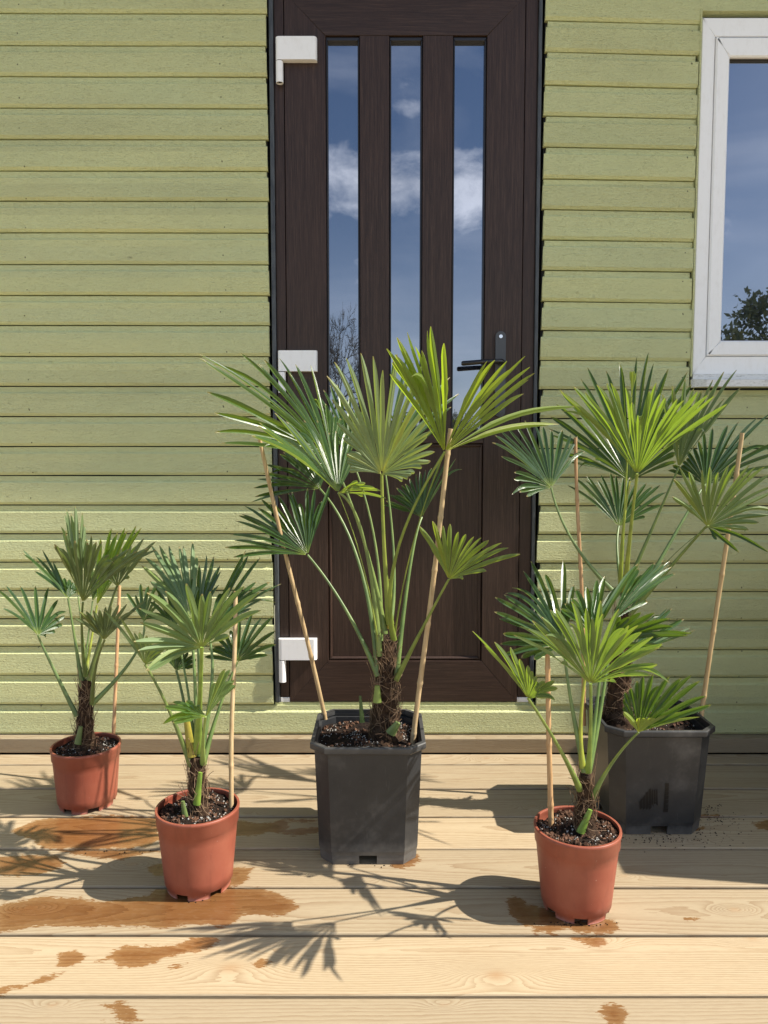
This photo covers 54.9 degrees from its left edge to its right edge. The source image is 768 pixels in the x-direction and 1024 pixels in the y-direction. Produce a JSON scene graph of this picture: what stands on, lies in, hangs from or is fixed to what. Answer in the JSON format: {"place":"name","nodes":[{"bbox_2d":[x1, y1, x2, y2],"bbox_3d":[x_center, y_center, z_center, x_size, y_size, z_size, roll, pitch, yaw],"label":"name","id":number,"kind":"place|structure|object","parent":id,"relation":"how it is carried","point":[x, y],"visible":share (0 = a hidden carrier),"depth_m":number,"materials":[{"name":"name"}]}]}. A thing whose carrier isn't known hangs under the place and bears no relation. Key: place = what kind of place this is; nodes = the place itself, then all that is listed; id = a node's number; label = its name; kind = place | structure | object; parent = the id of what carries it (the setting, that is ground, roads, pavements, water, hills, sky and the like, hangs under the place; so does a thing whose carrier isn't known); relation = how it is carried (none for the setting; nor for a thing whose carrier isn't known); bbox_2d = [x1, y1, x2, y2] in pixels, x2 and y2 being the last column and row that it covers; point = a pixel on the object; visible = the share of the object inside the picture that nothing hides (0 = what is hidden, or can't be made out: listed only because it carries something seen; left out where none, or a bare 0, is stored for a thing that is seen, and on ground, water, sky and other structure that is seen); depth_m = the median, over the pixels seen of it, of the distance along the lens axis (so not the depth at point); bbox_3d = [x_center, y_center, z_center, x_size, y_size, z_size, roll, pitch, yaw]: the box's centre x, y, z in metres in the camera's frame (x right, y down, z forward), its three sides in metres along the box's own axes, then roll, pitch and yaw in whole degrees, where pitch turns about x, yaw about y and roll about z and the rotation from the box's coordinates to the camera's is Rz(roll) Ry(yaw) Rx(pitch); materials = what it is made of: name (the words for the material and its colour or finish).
{"place":"outdoors","nodes":[
{"label":"outdoors","id":0,"kind":"place"},
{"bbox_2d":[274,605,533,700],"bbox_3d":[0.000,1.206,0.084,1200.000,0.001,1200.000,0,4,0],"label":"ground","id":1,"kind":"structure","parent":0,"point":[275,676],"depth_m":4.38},
{"bbox_2d":[0,753,767,754],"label":"deck frame","id":2,"kind":"object","parent":1,"relation":"on","point":[303,753],"depth_m":2.29,"materials":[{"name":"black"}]},
{"bbox_2d":[0,754,767,1023],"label":"deck","id":3,"kind":"structure","parent":2,"relation":"on","point":[289,925],"depth_m":1.40,"materials":[{"name":"beige wood"}]},
{"bbox_2d":[0,506,158,814],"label":"potted palm","id":4,"kind":"object","parent":3,"relation":"on","point":[85,760],"visible":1,"depth_m":1.81,"materials":[{"name":"plant"}]},
{"bbox_2d":[112,586,120,733],"bbox_3d":[-0.708,0.406,1.956,0.011,0.420,0.053,1,4,15],"label":"bamboo cane","id":5,"kind":"object","parent":4,"relation":"in","point":[116,664],"visible":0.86,"depth_m":1.95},
{"bbox_2d":[105,542,279,900],"bbox_3d":[-0.381,0.419,1.433,0.339,0.680,0.454,0,4,0],"label":"potted palm","id":6,"kind":"object","parent":3,"relation":"on","point":[196,823],"visible":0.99,"depth_m":1.45,"materials":[{"name":"plant"}]},
{"bbox_2d":[228,591,237,807],"bbox_3d":[-0.311,0.400,1.521,0.013,0.472,0.052,1,4,11],"label":"bamboo cane","id":7,"kind":"object","parent":6,"relation":"on","point":[231,741],"visible":0.76,"depth_m":1.52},
{"bbox_2d":[0,0,767,752],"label":"wooden cabin","id":8,"kind":"object","parent":3,"relation":"on","point":[564,196],"visible":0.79,"depth_m":2.12,"materials":[{"name":"green paint"}]},
{"bbox_2d":[276,0,525,700],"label":"door","id":9,"kind":"structure","parent":8,"relation":"in","point":[404,119],"depth_m":2.12,"materials":[{"name":"black wood"}]},
{"bbox_2d":[689,18,767,387],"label":"window","id":10,"kind":"structure","parent":8,"relation":"in","point":[730,328],"depth_m":2.10,"materials":[{"name":"white plastic"}]},
{"bbox_2d":[199,326,573,863],"bbox_3d":[-0.010,0.192,1.593,0.666,1.110,0.649,-3,5,-36],"label":"potted palm","id":11,"kind":"object","parent":3,"relation":"on","point":[368,767],"visible":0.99,"depth_m":1.56,"materials":[{"name":"green plant"}]},
{"bbox_2d":[258,439,326,719],"bbox_3d":[-0.205,0.185,1.717,0.165,0.706,0.014,-1,4,-14],"label":"bamboo cane","id":12,"kind":"object","parent":11,"relation":"on","point":[302,621],"visible":0.92,"depth_m":1.71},
{"bbox_2d":[410,429,452,744],"bbox_3d":[0.099,0.186,1.581,0.110,0.723,0.016,3,5,38],"label":"bamboo cane","id":13,"kind":"object","parent":11,"relation":"on","point":[429,607],"visible":0.87,"depth_m":1.58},
{"bbox_2d":[85,804,761,926],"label":"soil crumbs","id":14,"kind":"object","parent":3,"relation":"on","point":[621,841],"visible":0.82,"depth_m":1.68,"materials":[{"name":"brown soil"}]},
{"bbox_2d":[474,560,710,924],"bbox_3d":[0.388,0.435,1.385,0.386,0.654,0.477,1,4,16],"label":"potted palm","id":15,"kind":"object","parent":3,"relation":"on","point":[578,846],"visible":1,"depth_m":1.36,"materials":[{"name":"plant"}]},
{"bbox_2d":[545,649,553,825],"bbox_3d":[0.326,0.455,1.456,0.013,0.373,0.033,-1,4,-19],"label":"bamboo cane","id":16,"kind":"object","parent":15,"relation":"in","point":[550,803],"visible":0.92,"depth_m":1.45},
{"bbox_2d":[492,352,767,833],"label":"potted palm","id":17,"kind":"object","parent":3,"relation":"on","point":[655,776],"visible":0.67,"depth_m":1.70,"materials":[{"name":"green plant"}]},
{"bbox_2d":[574,438,585,725],"bbox_3d":[0.490,0.177,1.849,0.045,0.723,0.012,3,5,33],"label":"bamboo cane","id":18,"kind":"object","parent":17,"relation":"in","point":[580,566],"visible":0.63,"depth_m":1.84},
{"bbox_2d":[699,433,743,716],"bbox_3d":[0.791,0.181,1.744,0.084,0.731,0.013,3,5,35],"label":"bamboo cane","id":19,"kind":"object","parent":17,"relation":"in","point":[718,596],"visible":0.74,"depth_m":1.74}
]}

